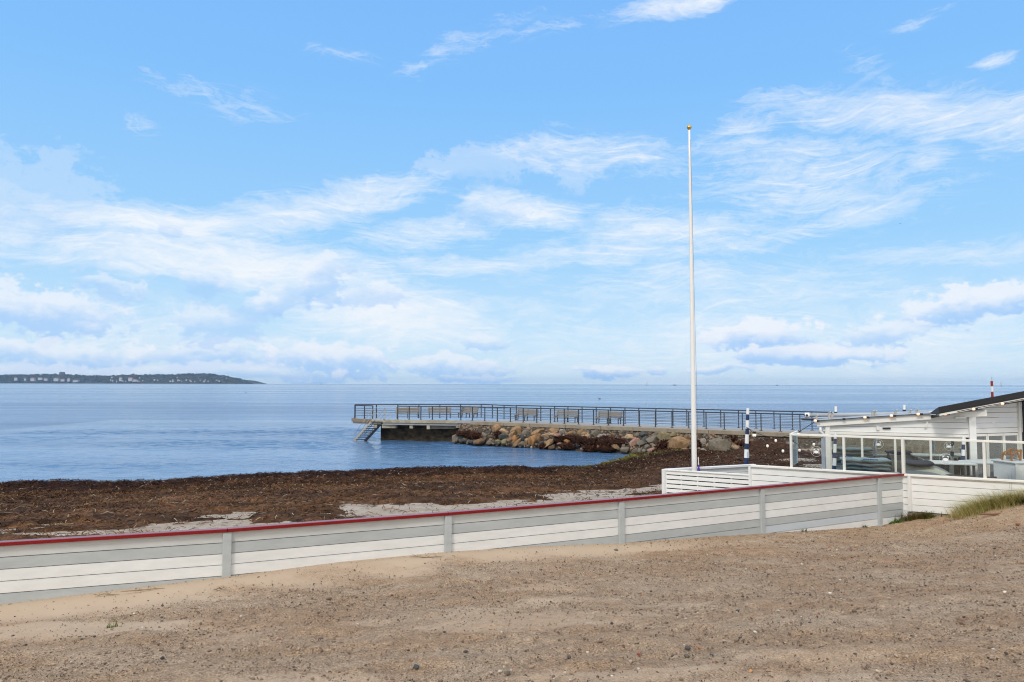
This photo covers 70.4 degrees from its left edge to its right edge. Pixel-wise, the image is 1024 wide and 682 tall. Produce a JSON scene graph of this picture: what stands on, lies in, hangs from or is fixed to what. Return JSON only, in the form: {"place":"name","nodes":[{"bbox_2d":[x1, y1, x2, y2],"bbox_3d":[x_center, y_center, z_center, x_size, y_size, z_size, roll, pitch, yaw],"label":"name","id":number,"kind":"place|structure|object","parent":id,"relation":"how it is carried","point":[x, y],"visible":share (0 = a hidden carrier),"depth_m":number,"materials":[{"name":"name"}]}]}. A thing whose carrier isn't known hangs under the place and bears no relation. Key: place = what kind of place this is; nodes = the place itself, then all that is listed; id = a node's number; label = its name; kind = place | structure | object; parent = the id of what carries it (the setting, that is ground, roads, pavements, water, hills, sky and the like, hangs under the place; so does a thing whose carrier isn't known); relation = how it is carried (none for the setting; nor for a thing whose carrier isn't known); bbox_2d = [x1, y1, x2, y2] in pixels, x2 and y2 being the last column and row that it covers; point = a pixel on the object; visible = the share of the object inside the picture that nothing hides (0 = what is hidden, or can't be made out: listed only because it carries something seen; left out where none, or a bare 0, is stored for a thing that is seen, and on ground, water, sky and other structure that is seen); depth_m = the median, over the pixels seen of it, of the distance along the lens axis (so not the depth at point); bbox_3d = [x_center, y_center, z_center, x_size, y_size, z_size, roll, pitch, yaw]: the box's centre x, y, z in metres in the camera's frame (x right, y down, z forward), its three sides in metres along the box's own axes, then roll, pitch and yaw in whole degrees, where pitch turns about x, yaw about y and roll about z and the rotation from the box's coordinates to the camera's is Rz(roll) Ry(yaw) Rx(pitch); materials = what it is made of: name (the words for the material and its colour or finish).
{"place":"outdoors","nodes":[
{"label":"outdoors","id":0,"kind":"place"},
{"bbox_2d":[0,374,242,383],"bbox_3d":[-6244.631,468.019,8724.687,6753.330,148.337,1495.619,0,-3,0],"label":"hills","id":1,"kind":"structure","parent":0,"point":[157,382],"depth_m":8071.60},
{"bbox_2d":[0,373,252,383],"bbox_3d":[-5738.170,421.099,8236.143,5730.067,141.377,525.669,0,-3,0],"label":"woods","id":2,"kind":"object","parent":1,"relation":"on","point":[105,377],"visible":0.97,"depth_m":8236.20,"materials":[{"name":"green plant"}]},
{"bbox_2d":[246,380,265,383],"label":"headland","id":3,"kind":"structure","parent":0,"point":[254,382],"depth_m":10924.05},
{"bbox_2d":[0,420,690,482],"bbox_3d":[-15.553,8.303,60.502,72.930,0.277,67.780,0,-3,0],"label":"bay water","id":4,"kind":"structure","parent":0,"point":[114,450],"depth_m":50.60,"materials":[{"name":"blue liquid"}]},
{"bbox_2d":[0,448,832,535],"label":"beach","id":5,"kind":"structure","parent":0,"point":[380,510],"depth_m":21.45,"materials":[{"name":"beige sand"}]},
{"bbox_2d":[0,436,832,540],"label":"seaweed strands","id":6,"kind":"object","parent":5,"relation":"on","point":[266,476],"visible":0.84,"depth_m":29.33},
{"bbox_2d":[0,438,832,540],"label":"seaweed","id":7,"kind":"object","parent":5,"relation":"on","point":[268,519],"visible":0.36,"depth_m":24.21,"materials":[{"name":"brown plant"}]},
{"bbox_2d":[744,408,748,471],"bbox_3d":[6.723,3.654,20.921,0.304,3.423,0.193,0,-3,0],"label":"striped pole","id":8,"kind":"object","parent":5,"relation":"on","point":[746,454],"visible":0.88,"depth_m":20.92,"materials":[{"name":"white paint"}]},
{"bbox_2d":[747,422,813,441],"bbox_3d":[7.453,2.502,20.190,0.080,0.640,2.048,3,-5,-44],"label":"string light","id":9,"kind":"object","parent":8,"relation":"hanging from","point":[775,440],"visible":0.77,"depth_m":20.25,"materials":[{"name":"white"}]},
{"bbox_2d":[746,427,822,451],"bbox_3d":[7.524,2.758,20.086,0.088,0.667,2.278,3,-5,-43],"label":"string light","id":10,"kind":"object","parent":8,"relation":"hanging from","point":[782,448],"visible":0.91,"depth_m":20.09,"materials":[{"name":"white"}]},
{"bbox_2d":[0,504,1023,681],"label":"ground","id":11,"kind":"structure","parent":0,"point":[181,670],"depth_m":7.25,"materials":[{"name":"beige sand"}]},
{"bbox_2d":[94,591,117,595],"bbox_3d":[-5.032,3.135,9.013,0.301,0.043,0.043,1,-3,-12],"label":"twig","id":12,"kind":"object","parent":11,"relation":"on","point":[106,594],"visible":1,"depth_m":9.00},
{"bbox_2d":[107,618,124,627],"bbox_3d":[-4.163,2.971,7.621,0.182,0.100,0.103,0,-3,0],"label":"weed sprout","id":13,"kind":"object","parent":11,"relation":"on","point":[108,625],"visible":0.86,"depth_m":7.62,"materials":[{"name":"green plant"}]},
{"bbox_2d":[121,586,160,591],"bbox_3d":[-4.639,3.115,9.119,0.498,0.044,0.062,2,-4,-26],"label":"twig","id":14,"kind":"object","parent":11,"relation":"on","point":[141,589],"visible":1,"depth_m":9.11,"materials":[{"name":"beige wood"}]},
{"bbox_2d":[411,554,440,557],"bbox_3d":[-1.243,3.128,10.569,0.500,0.054,0.034,0,-3,-4],"label":"twig","id":15,"kind":"object","parent":11,"relation":"on","point":[425,557],"visible":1,"depth_m":10.56,"materials":[{"name":"beige wood"}]},
{"bbox_2d":[0,473,903,603],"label":"board fence","id":16,"kind":"object","parent":11,"relation":"on","point":[39,569],"visible":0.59,"depth_m":11.21,"materials":[{"name":"white wood"}]},
{"bbox_2d":[0,505,1023,681],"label":"pebbles","id":17,"kind":"object","parent":11,"relation":"on","point":[961,623],"visible":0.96,"depth_m":7.44,"materials":[{"name":"beige gravel"}]},
{"bbox_2d":[889,510,941,523],"bbox_3d":[8.915,3.891,16.057,1.245,0.338,0.682,0,-3,0],"label":"shrub","id":18,"kind":"object","parent":11,"relation":"on","point":[919,515],"visible":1,"depth_m":16.04,"materials":[{"name":"green plant"}]},
{"bbox_2d":[943,475,1023,518],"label":"grass tuft","id":19,"kind":"object","parent":11,"relation":"on","point":[997,502],"visible":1,"depth_m":15.44,"materials":[{"name":"green plant"}]},
{"bbox_2d":[979,513,1000,514],"bbox_3d":[10.119,3.605,15.124,0.750,0.056,0.043,0,-3,-3],"label":"driftwood","id":20,"kind":"object","parent":11,"relation":"on","point":[989,513],"visible":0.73,"depth_m":15.10,"materials":[{"name":"brown wood"}]},
{"bbox_2d":[1010,493,1023,505],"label":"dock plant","id":21,"kind":"object","parent":11,"relation":"on","point":[1018,501],"visible":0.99,"depth_m":15.26,"materials":[{"name":"green plant"}]},
{"bbox_2d":[0,383,1023,466],"bbox_3d":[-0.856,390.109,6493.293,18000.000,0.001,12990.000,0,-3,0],"label":"sea","id":22,"kind":"structure","parent":0,"point":[25,405],"depth_m":217.55,"materials":[{"name":"liquid"}]},
{"bbox_2d":[351,418,833,453],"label":"pier","id":23,"kind":"structure","parent":22,"relation":"in","point":[427,430],"depth_m":54.76,"materials":[{"name":"concrete"}]},
{"bbox_2d":[354,405,372,418],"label":"pier railing","id":24,"kind":"object","parent":23,"relation":"on","point":[364,408],"visible":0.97,"depth_m":61.33,"materials":[{"name":"metal"}]},
{"bbox_2d":[353,408,387,440],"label":"bathing stairs","id":25,"kind":"structure","parent":23,"relation":"attached to","point":[370,434],"depth_m":60.28,"materials":[{"name":"metal"}]},
{"bbox_2d":[396,407,418,418],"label":"bench","id":26,"kind":"object","parent":23,"relation":"on","point":[405,409],"visible":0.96,"depth_m":62.31,"materials":[{"name":"wood"}]},
{"bbox_2d":[354,404,515,417],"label":"pier railing","id":27,"kind":"object","parent":23,"relation":"on","point":[376,410],"visible":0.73,"depth_m":62.66,"materials":[{"name":"metal"}]},
{"bbox_2d":[428,407,450,417],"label":"bench","id":28,"kind":"object","parent":23,"relation":"on","point":[439,411],"visible":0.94,"depth_m":62.84,"materials":[{"name":"wood"}]},
{"bbox_2d":[457,407,478,417],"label":"bench","id":29,"kind":"object","parent":23,"relation":"on","point":[470,409],"visible":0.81,"depth_m":63.24,"materials":[{"name":"wood"}]},
{"bbox_2d":[515,409,538,420],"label":"bench","id":30,"kind":"object","parent":23,"relation":"on","point":[521,410],"visible":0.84,"depth_m":58.62,"materials":[{"name":"wood"}]},
{"bbox_2d":[553,410,577,422],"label":"bench","id":31,"kind":"object","parent":23,"relation":"on","point":[575,416],"visible":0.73,"depth_m":56.56,"materials":[{"name":"wood"}]},
{"bbox_2d":[456,429,749,451],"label":"wrack strands","id":32,"kind":"object","parent":23,"relation":"attached to","point":[595,438],"visible":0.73,"depth_m":50.79},
{"bbox_2d":[456,431,750,451],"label":"wrack heap","id":33,"kind":"object","parent":23,"relation":"on","point":[599,442],"visible":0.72,"depth_m":50.95,"materials":[{"name":"brown plant"}]},
{"bbox_2d":[396,406,820,431],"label":"pier railing","id":34,"kind":"object","parent":23,"relation":"on","point":[608,413],"visible":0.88,"depth_m":52.10,"materials":[{"name":"metal"}]},
{"bbox_2d":[595,411,621,423],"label":"bench","id":35,"kind":"object","parent":23,"relation":"on","point":[603,414],"visible":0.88,"depth_m":54.60,"materials":[{"name":"wood"}]},
{"bbox_2d":[454,423,832,452],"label":"rubble","id":36,"kind":"object","parent":23,"relation":"on","point":[476,427],"visible":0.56,"depth_m":52.12,"materials":[{"name":"stone"}]},
{"bbox_2d":[452,434,458,442],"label":"boulder","id":37,"kind":"object","parent":36,"relation":"on","point":[455,437],"visible":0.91,"depth_m":57.39,"materials":[{"name":"grey stone"}]},
{"bbox_2d":[473,438,485,444],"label":"boulder","id":38,"kind":"object","parent":36,"relation":"on","point":[481,441],"visible":1,"depth_m":55.78,"materials":[{"name":"brown stone"}]},
{"bbox_2d":[492,424,500,432],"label":"boulder","id":39,"kind":"object","parent":36,"relation":"on","point":[496,427],"visible":0.76,"depth_m":56.22,"materials":[{"name":"beige stone"}]},
{"bbox_2d":[498,433,507,438],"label":"boulder","id":40,"kind":"object","parent":36,"relation":"on","point":[503,436],"visible":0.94,"depth_m":55.33,"materials":[{"name":"stone"}]},
{"bbox_2d":[499,428,508,433],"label":"boulder","id":41,"kind":"object","parent":36,"relation":"on","point":[502,430],"visible":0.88,"depth_m":55.71,"materials":[{"name":"beige stone"}]},
{"bbox_2d":[506,437,511,445],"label":"boulder","id":42,"kind":"object","parent":36,"relation":"on","point":[509,440],"visible":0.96,"depth_m":54.69,"materials":[{"name":"brown stone"}]},
{"bbox_2d":[512,435,517,441],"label":"boulder","id":43,"kind":"object","parent":36,"relation":"on","point":[514,438],"visible":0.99,"depth_m":54.53,"materials":[{"name":"brown stone"}]},
{"bbox_2d":[512,438,520,447],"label":"boulder","id":44,"kind":"object","parent":36,"relation":"on","point":[516,443],"visible":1,"depth_m":54.21,"materials":[{"name":"brown stone"}]},
{"bbox_2d":[516,426,521,434],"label":"boulder","id":45,"kind":"object","parent":36,"relation":"on","point":[518,429],"visible":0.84,"depth_m":54.97,"materials":[{"name":"brown stone"}]},
{"bbox_2d":[518,441,525,447],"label":"boulder","id":46,"kind":"object","parent":36,"relation":"on","point":[522,444],"visible":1,"depth_m":53.89,"materials":[{"name":"grey stone"}]},
{"bbox_2d":[521,429,528,434],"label":"boulder","id":47,"kind":"object","parent":36,"relation":"on","point":[525,432],"visible":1,"depth_m":54.70,"materials":[{"name":"grey stone"}]},
{"bbox_2d":[528,435,536,447],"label":"boulder","id":48,"kind":"object","parent":36,"relation":"on","point":[531,440],"visible":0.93,"depth_m":53.59,"materials":[{"name":"beige stone"}]},
{"bbox_2d":[531,429,543,434],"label":"boulder","id":49,"kind":"object","parent":36,"relation":"on","point":[537,431],"visible":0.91,"depth_m":54.10,"materials":[{"name":"brown stone"}]},
{"bbox_2d":[535,434,541,443],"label":"boulder","id":50,"kind":"object","parent":36,"relation":"on","point":[538,440],"visible":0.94,"depth_m":53.48,"materials":[{"name":"brown stone"}]},
{"bbox_2d":[541,433,548,437],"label":"boulder","id":51,"kind":"object","parent":36,"relation":"on","point":[545,435],"visible":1,"depth_m":53.57,"materials":[{"name":"beige stone"}]},
{"bbox_2d":[543,439,553,448],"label":"boulder","id":52,"kind":"object","parent":36,"relation":"on","point":[549,442],"visible":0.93,"depth_m":52.61,"materials":[{"name":"beige stone"}]},
{"bbox_2d":[549,428,558,432],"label":"boulder","id":53,"kind":"object","parent":36,"relation":"on","point":[553,430],"visible":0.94,"depth_m":53.65,"materials":[{"name":"beige stone"}]},
{"bbox_2d":[591,430,597,436],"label":"boulder","id":54,"kind":"object","parent":36,"relation":"on","point":[594,433],"visible":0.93,"depth_m":51.76,"materials":[{"name":"grey stone"}]},
{"bbox_2d":[611,444,619,450],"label":"boulder","id":55,"kind":"object","parent":36,"relation":"on","point":[616,446],"visible":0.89,"depth_m":49.92,"materials":[{"name":"beige stone"}]},
{"bbox_2d":[620,447,629,452],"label":"boulder","id":56,"kind":"object","parent":36,"relation":"on","point":[623,449],"visible":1,"depth_m":49.53,"materials":[{"name":"beige stone"}]},
{"bbox_2d":[624,434,633,439],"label":"boulder","id":57,"kind":"object","parent":36,"relation":"on","point":[629,436],"visible":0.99,"depth_m":50.14,"materials":[{"name":"beige stone"}]},
{"bbox_2d":[629,438,639,446],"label":"boulder","id":58,"kind":"object","parent":36,"relation":"on","point":[632,442],"visible":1,"depth_m":49.56,"materials":[{"name":"pink stone"}]},
{"bbox_2d":[636,440,644,445],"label":"boulder","id":59,"kind":"object","parent":36,"relation":"on","point":[640,443],"visible":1,"depth_m":49.38,"materials":[{"name":"stone"}]},
{"bbox_2d":[639,431,648,436],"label":"boulder","id":60,"kind":"object","parent":36,"relation":"on","point":[642,433],"visible":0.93,"depth_m":49.81,"materials":[{"name":"stone"}]},
{"bbox_2d":[646,435,657,443],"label":"boulder","id":61,"kind":"object","parent":36,"relation":"on","point":[652,439],"visible":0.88,"depth_m":49.10,"materials":[{"name":"grey stone"}]},
{"bbox_2d":[656,431,670,440],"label":"boulder","id":62,"kind":"object","parent":36,"relation":"on","point":[661,435],"visible":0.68,"depth_m":48.84,"materials":[{"name":"beige stone"}]},
{"bbox_2d":[666,436,690,448],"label":"boulder","id":63,"kind":"object","parent":36,"relation":"on","point":[681,442],"visible":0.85,"depth_m":47.77,"materials":[{"name":"beige stone"}]},
{"bbox_2d":[699,438,705,445],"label":"boulder","id":64,"kind":"object","parent":36,"relation":"on","point":[702,440],"visible":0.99,"depth_m":47.33,"materials":[{"name":"grey stone"}]},
{"bbox_2d":[707,436,732,451],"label":"boulder","id":65,"kind":"object","parent":36,"relation":"on","point":[718,444],"visible":0.76,"depth_m":46.42,"materials":[{"name":"grey stone"}]},
{"bbox_2d":[731,443,741,450],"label":"boulder","id":66,"kind":"object","parent":36,"relation":"on","point":[734,446],"visible":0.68,"depth_m":45.77,"materials":[{"name":"beige stone"}]},
{"bbox_2d":[516,405,831,429],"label":"pier railing","id":67,"kind":"object","parent":23,"relation":"on","point":[720,414],"visible":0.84,"depth_m":51.76,"materials":[{"name":"metal"}]},
{"bbox_2d":[0,503,1023,681],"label":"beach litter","id":68,"kind":"object","parent":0,"point":[550,680],"visible":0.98,"depth_m":7.42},
{"bbox_2d":[0,0,1023,384],"label":"sky","id":69,"kind":"structure","parent":0,"point":[264,191],"materials":[{"name":"blue"}]},
{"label":"terrace","id":70,"kind":"structure","parent":0,"visible":0},
{"bbox_2d":[687,124,699,470],"bbox_3d":[4.858,-0.693,19.413,0.170,10.505,0.282,1,-4,-18],"label":"flagpole","id":71,"kind":"object","parent":70,"relation":"on","point":[693,396],"visible":0.95,"depth_m":19.40,"materials":[{"name":"white metal"}]},
{"bbox_2d":[662,469,748,493],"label":"slatted wall","id":72,"kind":"structure","parent":70,"relation":"on","point":[674,481],"depth_m":18.78,"materials":[{"name":"white paint"}]},
{"bbox_2d":[667,464,755,473],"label":"wall","id":73,"kind":"structure","parent":70,"relation":"on","point":[742,469],"depth_m":20.04,"materials":[{"name":"white paint"}]},
{"bbox_2d":[832,432,836,468],"bbox_3d":[8.222,3.435,18.580,0.246,2.189,0.158,0,-3,0],"label":"striped pole","id":74,"kind":"object","parent":70,"relation":"on","point":[834,453],"visible":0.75,"depth_m":18.59,"materials":[{"name":"white paint"}]},
{"bbox_2d":[748,465,1023,517],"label":"board wall","id":75,"kind":"structure","parent":70,"relation":"on","point":[934,494],"depth_m":16.16,"materials":[{"name":"white paint"}]},
{"bbox_2d":[789,431,1023,479],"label":"glass windscreen","id":76,"kind":"object","parent":75,"relation":"on","point":[794,435],"visible":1,"depth_m":16.52,"materials":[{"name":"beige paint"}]},
{"bbox_2d":[813,391,1023,481],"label":"beach pavilion","id":77,"kind":"structure","parent":70,"relation":"on","point":[982,423],"depth_m":18.61,"materials":[{"name":"white paint"}]},
{"bbox_2d":[830,434,861,468],"bbox_3d":[8.756,3.504,18.992,0.768,2.093,0.052,-1,-4,20],"label":"window frame","id":78,"kind":"structure","parent":77,"relation":"in","point":[830,434],"depth_m":19.11,"materials":[{"name":"beige paint"}]},
{"bbox_2d":[801,409,932,420],"bbox_3d":[9.661,2.002,19.593,3.395,0.397,0.662,-1,-4,15],"label":"awning roller","id":79,"kind":"object","parent":77,"relation":"on","point":[831,415],"visible":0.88,"depth_m":19.90,"materials":[{"name":"white metal"}]},
{"bbox_2d":[862,435,895,471],"bbox_3d":[9.475,3.490,18.733,0.779,2.093,0.052,-1,-4,20],"label":"window frame","id":80,"kind":"structure","parent":77,"relation":"in","point":[877,444],"depth_m":18.75,"materials":[{"name":"beige paint"}]},
{"bbox_2d":[895,436,930,471],"bbox_3d":[10.214,3.476,18.466,0.811,2.093,0.052,-1,-4,20],"label":"window frame","id":81,"kind":"structure","parent":77,"relation":"in","point":[895,436],"depth_m":18.54,"materials":[{"name":"beige paint"}]},
{"bbox_2d":[814,399,1023,421],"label":"string light","id":82,"kind":"object","parent":77,"relation":"attached to","point":[891,415],"visible":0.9,"depth_m":18.43,"materials":[{"name":"white"}]},
{"bbox_2d":[930,437,966,466],"bbox_3d":[10.960,3.462,18.197,0.794,2.093,0.052,-1,-4,20],"label":"window frame","id":83,"kind":"structure","parent":77,"relation":"in","point":[948,446],"depth_m":18.22,"materials":[{"name":"beige paint"}]},
{"bbox_2d":[977,434,988,476],"bbox_3d":[11.756,3.418,18.146,0.410,2.178,0.055,1,-4,-20],"label":"window frame","id":84,"kind":"structure","parent":77,"relation":"in","point":[979,444],"depth_m":18.18,"materials":[{"name":"beige paint"}]},
{"bbox_2d":[987,433,1004,476],"bbox_3d":[12.225,3.428,18.309,0.565,2.178,0.055,1,-4,-19],"label":"window frame","id":85,"kind":"structure","parent":77,"relation":"in","point":[995,450],"depth_m":18.34,"materials":[{"name":"beige paint"}]},
{"bbox_2d":[1004,433,1018,458],"bbox_3d":[12.738,3.440,18.486,0.500,2.178,0.055,1,-4,-20],"label":"window frame","id":86,"kind":"structure","parent":77,"relation":"in","point":[1007,446],"depth_m":18.54,"materials":[{"name":"beige paint"}]},
{"bbox_2d":[930,460,976,476],"bbox_3d":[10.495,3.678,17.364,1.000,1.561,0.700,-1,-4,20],"label":"table","id":87,"kind":"object","parent":70,"relation":"on","point":[967,464],"visible":0.29,"depth_m":17.17,"materials":[{"name":"metal"}]},
{"bbox_2d":[946,474,972,476],"bbox_3d":[10.463,3.770,16.970,0.610,1.330,0.606,-2,-4,29],"label":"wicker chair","id":88,"kind":"object","parent":70,"relation":"on","point":[959,475],"visible":0.15,"depth_m":16.74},
{"bbox_2d":[960,436,964,474],"bbox_3d":[10.895,3.390,17.571,0.205,2.169,0.157,-2,-4,26],"label":"striped pole","id":89,"kind":"object","parent":70,"relation":"on","point":[963,451],"visible":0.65,"depth_m":17.60,"materials":[{"name":"white paint"}]},
{"bbox_2d":[958,459,992,474],"bbox_3d":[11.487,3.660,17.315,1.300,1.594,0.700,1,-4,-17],"label":"table","id":90,"kind":"object","parent":70,"relation":"on","point":[980,461],"visible":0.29,"depth_m":17.39,"materials":[{"name":"metal"}]},
{"bbox_2d":[990,377,993,396],"bbox_3d":[15.864,3.116,23.859,0.112,3.876,0.076,0,-3,0],"label":"striped mast","id":91,"kind":"object","parent":70,"relation":"on","point":[992,391],"visible":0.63,"depth_m":23.93,"materials":[{"name":"red paint"}]},
{"bbox_2d":[991,459,1023,483],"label":"cabinet","id":92,"kind":"object","parent":70,"relation":"on","point":[1006,468],"visible":0.16,"depth_m":16.13,"materials":[{"name":"white paint"}]},
{"bbox_2d":[1001,448,1021,460],"bbox_3d":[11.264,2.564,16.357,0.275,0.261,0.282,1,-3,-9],"label":"deck chair","id":93,"kind":"object","parent":92,"relation":"on","point":[1010,455],"visible":1,"depth_m":16.32,"materials":[{"name":"brown wood"}]},
{"bbox_3d":[10.040,3.757,16.767,0.610,1.330,0.606,1,-4,-17],"label":"wicker chair","id":94,"kind":"object","parent":70,"relation":"on","visible":0},
{"bbox_2d":[906,465,950,479],"bbox_3d":[9.901,3.420,17.138,1.121,1.045,0.750,-2,-4,31],"label":"striped cover","id":95,"kind":"object","parent":94,"relation":"on","point":[931,470],"visible":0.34,"depth_m":17.06,"materials":[{"name":"white fabric"}]},
{"bbox_2d":[906,459,933,466],"bbox_3d":[9.630,2.904,17.209,0.620,0.162,0.400,-1,-4,20],"label":"folded cover","id":96,"kind":"object","parent":95,"relation":"on","point":[918,463],"visible":0.87,"depth_m":17.06,"materials":[{"name":"grey fabric"}]},
{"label":"cushion","id":97,"kind":"object","parent":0,"visible":0},
{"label":"cushion","id":98,"kind":"object","parent":97,"relation":"on","visible":0},
{"bbox_2d":[841,465,865,470],"bbox_3d":[8.336,3.061,17.601,0.575,0.128,0.550,-1,-4,19],"label":"cushion","id":99,"kind":"object","parent":98,"relation":"on","point":[854,467],"visible":0.54,"depth_m":17.39,"materials":[{"name":"fabric"}]},
{"bbox_2d":[841,461,864,466],"bbox_3d":[8.338,2.965,17.606,0.599,0.127,0.550,-1,-4,19],"label":"cushion","id":100,"kind":"object","parent":99,"relation":"on","point":[854,463],"visible":0.56,"depth_m":17.41,"materials":[{"name":"grey fabric"}]},
{"bbox_2d":[839,456,867,461],"bbox_3d":[8.312,2.874,17.612,0.607,0.128,0.550,-1,-4,18],"label":"cushion","id":101,"kind":"object","parent":100,"relation":"on","point":[855,459],"visible":0.71,"depth_m":17.42,"materials":[{"name":"teal fabric"}]},
{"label":"cushion","id":102,"kind":"object","parent":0,"visible":0},
{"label":"cushion","id":103,"kind":"object","parent":102,"relation":"on","visible":0},
{"bbox_2d":[862,467,890,470],"bbox_3d":[8.700,3.050,17.351,0.600,0.126,0.550,-1,-4,22],"label":"cushion","id":104,"kind":"object","parent":103,"relation":"on","point":[876,469],"visible":0.7,"depth_m":17.12,"materials":[{"name":"fabric"}]},
{"bbox_2d":[862,462,891,467],"bbox_3d":[8.687,2.952,17.357,0.614,0.124,0.550,-1,-4,17],"label":"cushion","id":105,"kind":"object","parent":104,"relation":"on","point":[867,464],"visible":0.83,"depth_m":17.14,"materials":[{"name":"grey fabric"}]},
{"bbox_2d":[859,457,891,462],"bbox_3d":[8.685,2.860,17.362,0.638,0.126,0.550,-1,-4,17],"label":"cushion","id":106,"kind":"object","parent":105,"relation":"on","point":[882,460],"visible":0.87,"depth_m":17.14,"materials":[{"name":"teal fabric"}]}
]}

